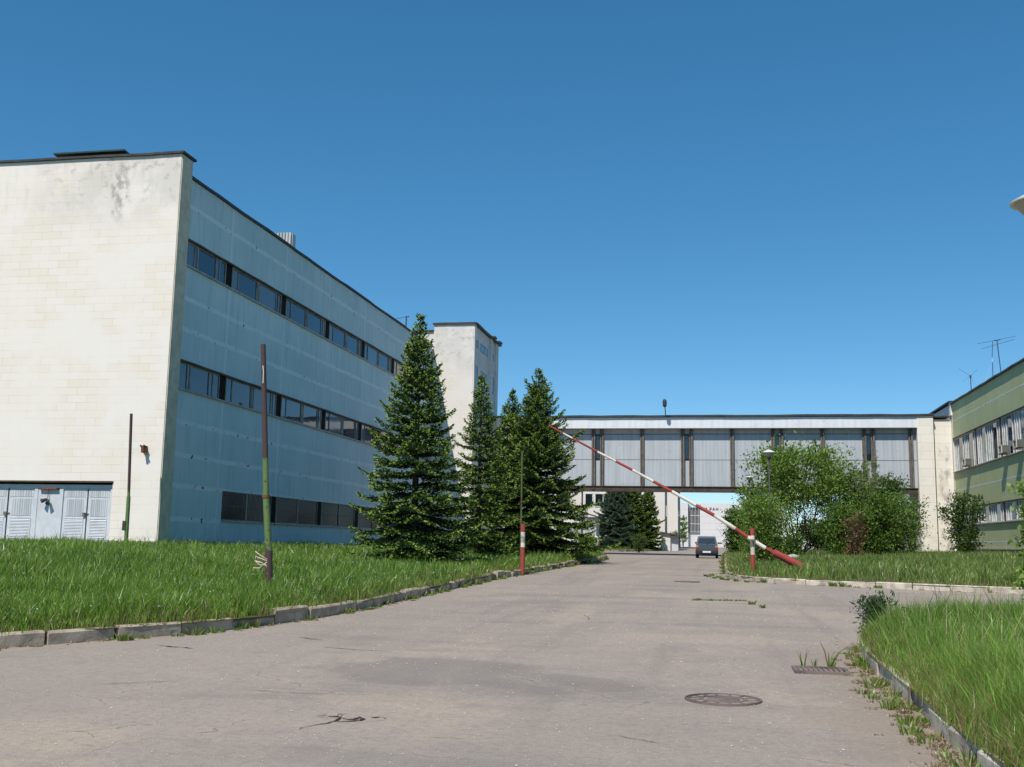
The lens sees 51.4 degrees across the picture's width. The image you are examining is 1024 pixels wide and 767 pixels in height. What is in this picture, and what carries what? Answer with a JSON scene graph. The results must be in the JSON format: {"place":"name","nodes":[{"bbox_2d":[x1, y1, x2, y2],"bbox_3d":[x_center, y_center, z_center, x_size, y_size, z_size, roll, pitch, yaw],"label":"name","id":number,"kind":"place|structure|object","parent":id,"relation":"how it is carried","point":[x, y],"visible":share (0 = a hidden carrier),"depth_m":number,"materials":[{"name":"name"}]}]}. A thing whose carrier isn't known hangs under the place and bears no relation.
{"place":"outdoors","nodes":[
{"label":"outdoors","id":0,"kind":"place"},
{"bbox_2d":[0,531,606,635],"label":"lawn","id":1,"kind":"structure","parent":0,"point":[248,616],"depth_m":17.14,"materials":[{"name":"plant"}]},
{"bbox_2d":[122,413,132,542],"bbox_3d":[-14.127,3.621,39.226,0.287,5.064,0.175,-1,-9,11],"label":"steel pole","id":2,"kind":"object","parent":1,"relation":"on","point":[125,526],"visible":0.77,"depth_m":39.15,"materials":[{"name":"metal"}]},
{"bbox_2d":[0,149,432,544],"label":"factory building","id":3,"kind":"structure","parent":1,"relation":"on","point":[161,297],"depth_m":43.31,"materials":[{"name":"grey paint"}]},
{"bbox_2d":[0,488,8,539],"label":"door","id":4,"kind":"structure","parent":3,"relation":"in","point":[4,492],"depth_m":42.01,"materials":[{"name":"grey paint"}]},
{"bbox_2d":[6,488,34,539],"bbox_3d":[-19.308,5.184,41.846,1.130,2.160,0.090,-1,-9,11],"label":"door","id":5,"kind":"structure","parent":3,"relation":"in","point":[21,500],"depth_m":41.84,"materials":[{"name":"grey paint"}]},
{"bbox_2d":[61,488,88,539],"bbox_3d":[-17.029,5.160,41.411,1.010,2.160,0.090,-1,-9,11],"label":"door","id":6,"kind":"structure","parent":3,"relation":"in","point":[75,502],"depth_m":41.40,"materials":[{"name":"grey paint"}]},
{"bbox_2d":[85,488,110,542],"bbox_3d":[-16.007,5.149,41.216,0.950,2.160,0.090,-1,-9,11],"label":"door","id":7,"kind":"structure","parent":3,"relation":"in","point":[99,499],"depth_m":41.21,"materials":[{"name":"grey paint"}]},
{"bbox_2d":[179,361,190,389],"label":"window","id":8,"kind":"structure","parent":3,"relation":"in","point":[185,369],"depth_m":43.04,"materials":[{"name":"blue glass"}]},
{"bbox_2d":[187,241,198,268],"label":"window","id":9,"kind":"structure","parent":3,"relation":"in","point":[192,253],"depth_m":43.79,"materials":[{"name":"blue glass"}]},
{"bbox_2d":[190,365,219,398],"bbox_3d":[-12.904,-0.030,44.715,0.053,1.070,2.596,-1,-9,11],"label":"window","id":10,"kind":"structure","parent":3,"relation":"in","point":[202,381],"depth_m":44.71,"materials":[{"name":"blue glass"}]},
{"bbox_2d":[197,248,226,283],"bbox_3d":[-12.815,-4.974,45.455,0.053,1.010,2.596,-1,-9,11],"label":"window","id":11,"kind":"structure","parent":3,"relation":"in","point":[208,264],"depth_m":45.45,"materials":[{"name":"blue glass"}]},
{"bbox_2d":[221,491,246,520],"bbox_3d":[-12.364,5.445,47.173,0.076,1.250,2.730,-1,-9,11],"label":"window","id":12,"kind":"structure","parent":3,"relation":"in","point":[234,505],"depth_m":47.27,"materials":[{"name":"black glass"}]},
{"bbox_2d":[225,377,252,408],"bbox_3d":[-12.286,0.462,47.922,0.053,1.070,2.730,-1,-9,11],"label":"window","id":13,"kind":"structure","parent":3,"relation":"in","point":[236,392],"depth_m":47.89,"materials":[{"name":"blue glass"}]},
{"bbox_2d":[231,267,258,300],"bbox_3d":[-12.197,-4.482,48.663,0.053,1.010,2.730,-1,-9,11],"label":"window","id":14,"kind":"structure","parent":3,"relation":"in","point":[240,282],"depth_m":48.62,"materials":[{"name":"blue glass"}]},
{"bbox_2d":[246,494,270,521],"bbox_3d":[-11.854,5.852,49.826,0.076,1.250,2.726,-1,-9,11],"label":"window","id":15,"kind":"structure","parent":3,"relation":"in","point":[254,510],"depth_m":49.42,"materials":[{"name":"grey glass"}]},
{"bbox_2d":[252,387,276,415],"bbox_3d":[-11.775,0.868,50.575,0.053,1.070,2.726,-1,-9,11],"label":"window","id":16,"kind":"structure","parent":3,"relation":"in","point":[256,398],"depth_m":50.30,"materials":[{"name":"blue glass"}]},
{"bbox_2d":[258,282,281,313],"bbox_3d":[-11.686,-4.076,51.316,0.053,1.010,2.726,-1,-9,11],"label":"window","id":17,"kind":"structure","parent":3,"relation":"in","point":[267,297],"depth_m":51.33,"materials":[{"name":"blue glass"}]},
{"bbox_2d":[275,497,297,523],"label":"window","id":18,"kind":"structure","parent":3,"relation":"in","point":[286,511],"depth_m":53.08,"materials":[{"name":"grey glass"}]},
{"bbox_2d":[280,396,302,422],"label":"window","id":19,"kind":"structure","parent":3,"relation":"in","point":[290,409],"depth_m":53.84,"materials":[{"name":"blue glass"}]},
{"bbox_2d":[285,298,306,326],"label":"window","id":20,"kind":"structure","parent":3,"relation":"in","point":[294,311],"depth_m":54.62,"materials":[{"name":"blue glass"}]},
{"bbox_2d":[297,500,317,524],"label":"window","id":21,"kind":"structure","parent":3,"relation":"in","point":[307,510],"depth_m":55.75,"materials":[{"name":"grey glass"}]},
{"bbox_2d":[302,404,321,428],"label":"window","id":22,"kind":"structure","parent":3,"relation":"in","point":[311,416],"depth_m":56.51,"materials":[{"name":"blue glass"}]},
{"bbox_2d":[306,310,325,336],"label":"window","id":23,"kind":"structure","parent":3,"relation":"in","point":[315,323],"depth_m":57.25,"materials":[{"name":"blue glass"}]},
{"bbox_2d":[320,502,338,525],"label":"window","id":24,"kind":"structure","parent":3,"relation":"in","point":[329,511],"depth_m":58.97,"materials":[{"name":"grey glass"}]},
{"bbox_2d":[325,412,342,434],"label":"window","id":25,"kind":"structure","parent":3,"relation":"in","point":[333,423],"depth_m":59.76,"materials":[{"name":"grey glass"}]},
{"bbox_2d":[329,323,345,347],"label":"window","id":26,"kind":"structure","parent":3,"relation":"in","point":[338,336],"depth_m":60.52,"materials":[{"name":"blue glass"}]},
{"bbox_2d":[338,504,354,526],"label":"window","id":27,"kind":"structure","parent":3,"relation":"in","point":[346,512],"depth_m":61.62,"materials":[{"name":"grey glass"}]},
{"bbox_2d":[342,418,357,439],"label":"window","id":28,"kind":"structure","parent":3,"relation":"in","point":[349,429],"depth_m":62.50,"materials":[{"name":"grey glass"}]},
{"bbox_2d":[346,333,361,355],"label":"window","id":29,"kind":"structure","parent":3,"relation":"in","point":[353,344],"depth_m":63.19,"materials":[{"name":"blue glass"}]},
{"bbox_2d":[357,507,372,527],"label":"window","id":30,"kind":"structure","parent":3,"relation":"in","point":[363,522],"depth_m":64.66,"materials":[{"name":"grey glass"}]},
{"bbox_2d":[361,424,375,443],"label":"window","id":31,"kind":"structure","parent":3,"relation":"in","point":[366,436],"depth_m":65.37,"materials":[{"name":"grey glass"}]},
{"bbox_2d":[364,343,378,364],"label":"window","id":32,"kind":"structure","parent":3,"relation":"in","point":[371,354],"depth_m":66.47,"materials":[{"name":"blue glass"}]},
{"bbox_2d":[378,352,390,371],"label":"window","id":33,"kind":"structure","parent":3,"relation":"in","point":[384,361],"depth_m":69.08,"materials":[{"name":"blue glass"}]},
{"bbox_2d":[253,344,272,584],"bbox_3d":[-4.861,1.738,21.026,0.530,5.128,0.213,-1,-9,11],"label":"rusty pole","id":34,"kind":"object","parent":1,"relation":"on","point":[268,563],"visible":0.95,"depth_m":20.99,"materials":[{"name":"green metal"}]},
{"bbox_2d":[0,535,585,610],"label":"dandelion clocks","id":35,"kind":"object","parent":1,"relation":"on","point":[192,560],"visible":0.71,"depth_m":25.25,"materials":[{"name":"white plant"}]},
{"bbox_2d":[347,313,490,564],"bbox_3d":[-3.055,2.040,35.622,4.376,8.837,5.597,-6,-11,40],"label":"spruce","id":36,"kind":"object","parent":1,"relation":"on","point":[414,540],"visible":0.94,"depth_m":34.80,"materials":[{"name":"green plant"}]},
{"bbox_2d":[438,373,524,557],"bbox_3d":[-1.588,3.500,43.913,4.758,7.978,3.772,9,-12,-42],"label":"spruce","id":37,"kind":"object","parent":1,"relation":"on","point":[484,542],"visible":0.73,"depth_m":43.73,"materials":[{"name":"green plant"}]},
{"bbox_2d":[468,388,547,550],"bbox_3d":[-0.125,4.510,52.532,4.726,8.698,5.315,-1,-9,11],"label":"spruce","id":38,"kind":"object","parent":1,"relation":"on","point":[507,429],"visible":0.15,"depth_m":52.11,"materials":[{"name":"green plant"}]},
{"bbox_2d":[520,451,522,553],"bbox_3d":[0.326,4.428,37.110,0.072,4.150,0.064,-5,-10,33],"label":"thin pole","id":39,"kind":"object","parent":1,"relation":"on","point":[521,494],"visible":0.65,"depth_m":37.20,"materials":[{"name":"red metal"}]},
{"bbox_2d":[520,524,524,573],"bbox_3d":[0.369,5.679,36.545,0.175,1.710,0.176,-1,-9,11],"label":"barrier post","id":40,"kind":"object","parent":1,"relation":"on","point":[522,556],"visible":1,"depth_m":36.48,"materials":[{"name":"red metal"}]},
{"bbox_2d":[466,368,621,563],"bbox_3d":[1.034,3.986,50.461,6.462,9.672,6.920,-6,-11,39],"label":"spruce","id":41,"kind":"object","parent":1,"relation":"on","point":[538,455],"visible":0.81,"depth_m":49.74,"materials":[{"name":"green plant"}]},
{"bbox_2d":[574,531,601,553],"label":"shrub","id":42,"kind":"object","parent":1,"relation":"on","point":[588,538],"visible":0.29,"depth_m":58.44,"materials":[{"name":"green plant"}]},
{"bbox_2d":[412,322,502,544],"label":"stair tower","id":43,"kind":"structure","parent":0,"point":[468,352],"depth_m":80.02,"materials":[{"name":"white concrete"}]},
{"bbox_2d":[0,547,1023,766],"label":"road","id":44,"kind":"structure","parent":0,"point":[800,720],"depth_m":11.43,"materials":[{"name":"grey asphalt"}]},
{"bbox_2d":[326,713,378,718],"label":"asphalt chunks","id":45,"kind":"object","parent":44,"relation":"on","point":[349,716],"visible":1,"depth_m":9.40,"materials":[{"name":"grey asphalt"}]},
{"bbox_2d":[1,569,988,766],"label":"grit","id":46,"kind":"object","parent":44,"relation":"on","point":[463,689],"visible":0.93,"depth_m":11.30,"materials":[{"name":"grey gravel"}]},
{"bbox_2d":[0,551,992,766],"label":"weeds","id":47,"kind":"object","parent":44,"relation":"on","point":[911,722],"visible":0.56,"depth_m":13.49,"materials":[{"name":"green plant"}]},
{"bbox_2d":[0,553,1011,766],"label":"dry litter","id":48,"kind":"object","parent":44,"relation":"on","point":[909,712],"visible":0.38,"depth_m":10.78,"materials":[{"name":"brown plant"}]},
{"bbox_2d":[630,532,646,552],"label":"shrub","id":49,"kind":"object","parent":44,"relation":"on","point":[638,543],"visible":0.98,"depth_m":95.78,"materials":[{"name":"green plant"}]},
{"bbox_2d":[680,515,688,546],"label":"shrub","id":50,"kind":"object","parent":44,"relation":"on","point":[682,529],"visible":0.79,"depth_m":156.47,"materials":[{"name":"green plant"}]},
{"bbox_2d":[695,536,719,557],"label":"car","id":51,"kind":"object","parent":44,"relation":"on","point":[706,545],"visible":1,"depth_m":70.98,"materials":[{"name":"blue paint"}]},
{"bbox_2d":[685,693,761,706],"bbox_3d":[2.130,3.196,10.737,0.770,0.042,0.770,-1,-9,11],"label":"manhole cover","id":52,"kind":"object","parent":44,"relation":"on","point":[722,699],"visible":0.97,"depth_m":10.66,"materials":[{"name":"metal"}]},
{"bbox_2d":[791,665,850,675],"bbox_3d":[3.766,3.517,12.999,0.650,0.062,0.600,-1,-9,11],"label":"drain grate","id":53,"kind":"object","parent":44,"relation":"on","point":[840,671],"visible":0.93,"depth_m":12.89,"materials":[{"name":"metal"}]},
{"bbox_2d":[797,642,853,666],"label":"weeds","id":54,"kind":"object","parent":44,"relation":"on","point":[830,663],"visible":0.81,"depth_m":13.34,"materials":[{"name":"green plant"}]},
{"bbox_2d":[0,0,1023,549],"label":"sky","id":55,"kind":"structure","parent":0,"point":[702,207],"materials":[{"name":"blue"}]},
{"bbox_2d":[724,546,1023,587],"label":"lawn","id":56,"kind":"structure","parent":0,"point":[856,580],"depth_m":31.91,"materials":[{"name":"plant"}]},
{"bbox_2d":[548,425,803,567],"bbox_3d":[5.543,3.862,36.422,8.669,4.831,0.250,0,-9,4],"label":"barrier boom","id":57,"kind":"object","parent":56,"relation":"on","point":[783,557],"visible":0.88,"depth_m":36.20,"materials":[{"name":"red paint"}]},
{"bbox_2d":[720,505,746,551],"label":"shrub","id":58,"kind":"object","parent":56,"relation":"on","point":[731,544],"visible":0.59,"depth_m":73.43,"materials":[{"name":"green plant"}]},
{"bbox_2d":[750,528,754,568],"bbox_3d":[8.094,5.716,35.798,0.155,1.690,0.350,-1,-9,11],"label":"barrier post","id":59,"kind":"object","parent":56,"relation":"on","point":[752,541],"visible":0.91,"depth_m":35.78,"materials":[{"name":"red metal"}]},
{"bbox_2d":[735,483,774,551],"bbox_3d":[14.235,7.913,61.498,2.687,4.514,3.120,-1,-9,11],"label":"shrub","id":60,"kind":"object","parent":56,"relation":"on","point":[743,492],"visible":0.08,"depth_m":61.73,"materials":[{"name":"green plant"}]},
{"bbox_2d":[724,489,804,562],"bbox_3d":[9.950,5.603,41.948,3.345,3.202,3.590,-1,-9,11],"label":"shrub","id":61,"kind":"object","parent":56,"relation":"on","point":[772,520],"visible":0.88,"depth_m":41.79,"materials":[{"name":"green plant"}]},
{"bbox_2d":[762,450,775,555],"bbox_3d":[10.544,5.074,43.535,0.536,4.740,0.536,-1,-9,11],"label":"street lamp","id":62,"kind":"object","parent":56,"relation":"on","point":[768,453],"visible":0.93,"depth_m":43.73,"materials":[{"name":"metal"}]},
{"bbox_2d":[774,532,811,555],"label":"shrub","id":63,"kind":"object","parent":56,"relation":"on","point":[796,542],"visible":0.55,"depth_m":51.42,"materials":[{"name":"green plant"}]},
{"bbox_2d":[732,428,872,554],"bbox_3d":[14.778,5.590,54.746,7.415,6.966,6.871,-1,-9,11],"label":"shrub","id":64,"kind":"object","parent":56,"relation":"on","point":[785,460],"visible":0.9,"depth_m":54.12,"materials":[{"name":"green plant"}]},
{"bbox_2d":[789,517,830,550],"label":"shrub","id":65,"kind":"object","parent":56,"relation":"on","point":[819,544],"visible":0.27,"depth_m":94.74,"materials":[{"name":"green plant"}]},
{"bbox_2d":[802,492,880,554],"bbox_3d":[16.422,7.009,52.277,3.017,3.448,3.269,6,-10,-31],"label":"shrub","id":66,"kind":"object","parent":56,"relation":"on","point":[836,543],"visible":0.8,"depth_m":52.16,"materials":[{"name":"green plant"}]},
{"bbox_2d":[839,511,868,555],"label":"dead shrub","id":67,"kind":"object","parent":56,"relation":"on","point":[856,548],"visible":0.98,"depth_m":50.80,"materials":[{"name":"brown plant"}]},
{"bbox_2d":[806,459,903,551],"bbox_3d":[17.813,6.406,56.314,5.275,5.798,4.875,-1,-9,11],"label":"shrub","id":68,"kind":"object","parent":56,"relation":"on","point":[864,481],"visible":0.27,"depth_m":55.66,"materials":[{"name":"green plant"}]},
{"bbox_2d":[822,477,916,554],"bbox_3d":[18.519,6.995,54.903,4.994,4.235,4.556,-1,-9,11],"label":"shrub","id":69,"kind":"object","parent":56,"relation":"on","point":[880,519],"visible":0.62,"depth_m":54.41,"materials":[{"name":"green plant"}]},
{"bbox_2d":[858,450,882,551],"bbox_3d":[21.052,7.108,63.101,1.727,6.405,2.510,4,-9,-21],"label":"sapling","id":70,"kind":"object","parent":56,"relation":"on","point":[867,465],"visible":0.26,"depth_m":63.08,"materials":[{"name":"green plant"}]},
{"bbox_2d":[871,472,911,543],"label":"shrub","id":71,"kind":"object","parent":56,"relation":"on","point":[891,482],"visible":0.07,"depth_m":71.89,"materials":[{"name":"green plant"}]},
{"bbox_2d":[861,487,929,553],"bbox_3d":[20.147,7.494,57.682,5.037,4.020,4.916,-1,-9,11],"label":"shrub","id":72,"kind":"object","parent":56,"relation":"on","point":[909,529],"visible":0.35,"depth_m":57.13,"materials":[{"name":"green plant"}]},
{"bbox_2d":[901,502,932,552],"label":"shrub","id":73,"kind":"object","parent":56,"relation":"on","point":[918,545],"visible":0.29,"depth_m":61.92,"materials":[{"name":"green plant"}]},
{"bbox_2d":[928,489,991,552],"bbox_3d":[25.487,7.867,59.812,2.850,4.002,3.085,6,-10,-29],"label":"shrub","id":74,"kind":"object","parent":56,"relation":"on","point":[969,533],"visible":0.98,"depth_m":59.59,"materials":[{"name":"green plant"}]},
{"bbox_2d":[852,574,1023,766],"bbox_3d":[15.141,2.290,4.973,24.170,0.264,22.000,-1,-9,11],"label":"lawn","id":75,"kind":"structure","parent":0,"point":[934,708],"depth_m":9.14,"materials":[{"name":"plant"}]},
{"bbox_2d":[849,588,903,633],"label":"weed clump","id":76,"kind":"object","parent":75,"relation":"on","point":[870,606],"visible":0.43,"depth_m":15.67,"materials":[{"name":"green plant"}]},
{"bbox_2d":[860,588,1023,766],"bbox_3d":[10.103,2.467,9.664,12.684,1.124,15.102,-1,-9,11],"label":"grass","id":77,"kind":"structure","parent":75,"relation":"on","point":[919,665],"depth_m":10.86,"materials":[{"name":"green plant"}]},
{"bbox_2d":[882,574,1023,668],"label":"dry stalks","id":78,"kind":"object","parent":75,"relation":"on","point":[960,610],"visible":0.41,"depth_m":13.32,"materials":[{"name":"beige plant"}]},
{"bbox_2d":[1005,480,1023,599],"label":"shrub","id":79,"kind":"object","parent":75,"relation":"on","point":[1019,527],"visible":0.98,"depth_m":17.43,"materials":[{"name":"green plant"}]},
{"bbox_2d":[1009,195,1023,214],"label":"street lamp","id":80,"kind":"object","parent":75,"relation":"on","point":[1017,204],"visible":1,"depth_m":9.82,"materials":[{"name":"metal"}]},
{"bbox_3d":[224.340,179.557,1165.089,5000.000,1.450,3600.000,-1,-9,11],"label":"ground","id":81,"kind":"structure","parent":0,"visible":0},
{"bbox_2d":[0,555,607,647],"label":"kerb","id":82,"kind":"structure","parent":81,"relation":"on","point":[39,637],"depth_m":16.67,"materials":[{"name":"concrete"}]},
{"bbox_2d":[522,491,666,546],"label":"white building","id":83,"kind":"structure","parent":81,"relation":"on","point":[660,498],"depth_m":117.70,"materials":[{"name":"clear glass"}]},
{"bbox_2d":[660,532,679,550],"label":"garage porch","id":84,"kind":"object","parent":81,"relation":"on","point":[671,543],"visible":0.62,"depth_m":113.02,"materials":[{"name":"grey paint"}]},
{"bbox_2d":[670,536,678,550],"bbox_3d":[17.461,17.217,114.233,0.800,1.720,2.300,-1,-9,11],"label":"door","id":85,"kind":"structure","parent":84,"relation":"in","point":[674,539],"depth_m":113.12,"materials":[{"name":"grey paint"}]},
{"bbox_2d":[667,492,679,545],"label":"white block","id":86,"kind":"structure","parent":81,"relation":"on","point":[673,512],"depth_m":137.68,"materials":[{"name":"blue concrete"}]},
{"bbox_2d":[485,414,955,551],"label":"footbridge","id":87,"kind":"object","parent":81,"relation":"on","point":[691,453],"visible":0.62,"depth_m":80.24,"materials":[{"name":"grey metal"}]},
{"bbox_2d":[680,503,784,546],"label":"institute building","id":88,"kind":"structure","parent":81,"relation":"on","point":[701,523],"depth_m":195.24,"materials":[{"name":"white concrete"}]},
{"bbox_2d":[724,558,1023,593],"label":"kerb","id":89,"kind":"structure","parent":81,"relation":"on","point":[897,585],"depth_m":31.08,"materials":[{"name":"concrete"}]},
{"bbox_2d":[862,644,1003,766],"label":"kerb","id":90,"kind":"structure","parent":81,"relation":"on","point":[956,737],"depth_m":9.32,"materials":[{"name":"concrete"}]},
{"bbox_2d":[902,358,1023,553],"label":"office building","id":91,"kind":"structure","parent":81,"relation":"on","point":[986,417],"depth_m":66.33,"materials":[{"name":"paint"}]},
{"bbox_2d":[955,435,964,470],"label":"window","id":92,"kind":"structure","parent":91,"relation":"in","point":[959,442],"depth_m":75.67,"materials":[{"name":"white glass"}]},
{"bbox_2d":[964,430,975,467],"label":"window","id":93,"kind":"structure","parent":91,"relation":"in","point":[969,438],"depth_m":72.38,"materials":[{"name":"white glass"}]},
{"bbox_2d":[976,424,988,463],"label":"window","id":94,"kind":"structure","parent":91,"relation":"in","point":[982,436],"depth_m":69.12,"materials":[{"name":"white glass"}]},
{"bbox_2d":[981,504,991,522],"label":"window","id":95,"kind":"structure","parent":91,"relation":"in","point":[988,520],"depth_m":68.03,"materials":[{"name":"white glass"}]},
{"bbox_2d":[987,419,1000,460],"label":"window","id":96,"kind":"structure","parent":91,"relation":"in","point":[993,428],"depth_m":66.36,"materials":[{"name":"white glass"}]},
{"bbox_2d":[991,502,1003,521],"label":"window","id":97,"kind":"structure","parent":91,"relation":"in","point":[997,509],"depth_m":65.60,"materials":[{"name":"white glass"}]},
{"bbox_2d":[1001,412,1015,455],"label":"window","id":98,"kind":"structure","parent":91,"relation":"in","point":[1007,422],"depth_m":62.85,"materials":[{"name":"white glass"}]},
{"bbox_2d":[1005,500,1018,520],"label":"window","id":99,"kind":"structure","parent":91,"relation":"in","point":[1009,514],"depth_m":62.29,"materials":[{"name":"white glass"}]},
{"bbox_2d":[1012,439,1023,449],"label":"air conditioner","id":100,"kind":"object","parent":91,"relation":"attached to","point":[1018,444],"visible":1,"depth_m":59.35,"materials":[{"name":"metal"}]},
{"bbox_2d":[1014,408,1023,451],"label":"window","id":101,"kind":"structure","parent":91,"relation":"in","point":[1019,414],"depth_m":60.54,"materials":[{"name":"white glass"}]},
{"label":"lawn","id":102,"kind":"structure","parent":0,"visible":0},
{"bbox_2d":[574,512,600,542],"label":"metal shed","id":103,"kind":"structure","parent":102,"relation":"on","point":[596,519],"depth_m":100.00,"materials":[{"name":"white metal"}]},
{"bbox_2d":[594,492,646,548],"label":"spruce","id":104,"kind":"object","parent":102,"relation":"on","point":[614,501],"visible":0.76,"depth_m":105.98,"materials":[{"name":"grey plant"}]},
{"bbox_2d":[614,492,658,548],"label":"spruce","id":105,"kind":"object","parent":102,"relation":"on","point":[638,510],"visible":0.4,"depth_m":106.97,"materials":[{"name":"green plant"}]},
{"bbox_2d":[636,492,666,550],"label":"spruce","id":106,"kind":"object","parent":102,"relation":"on","point":[651,507],"visible":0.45,"depth_m":108.99,"materials":[{"name":"green plant"}]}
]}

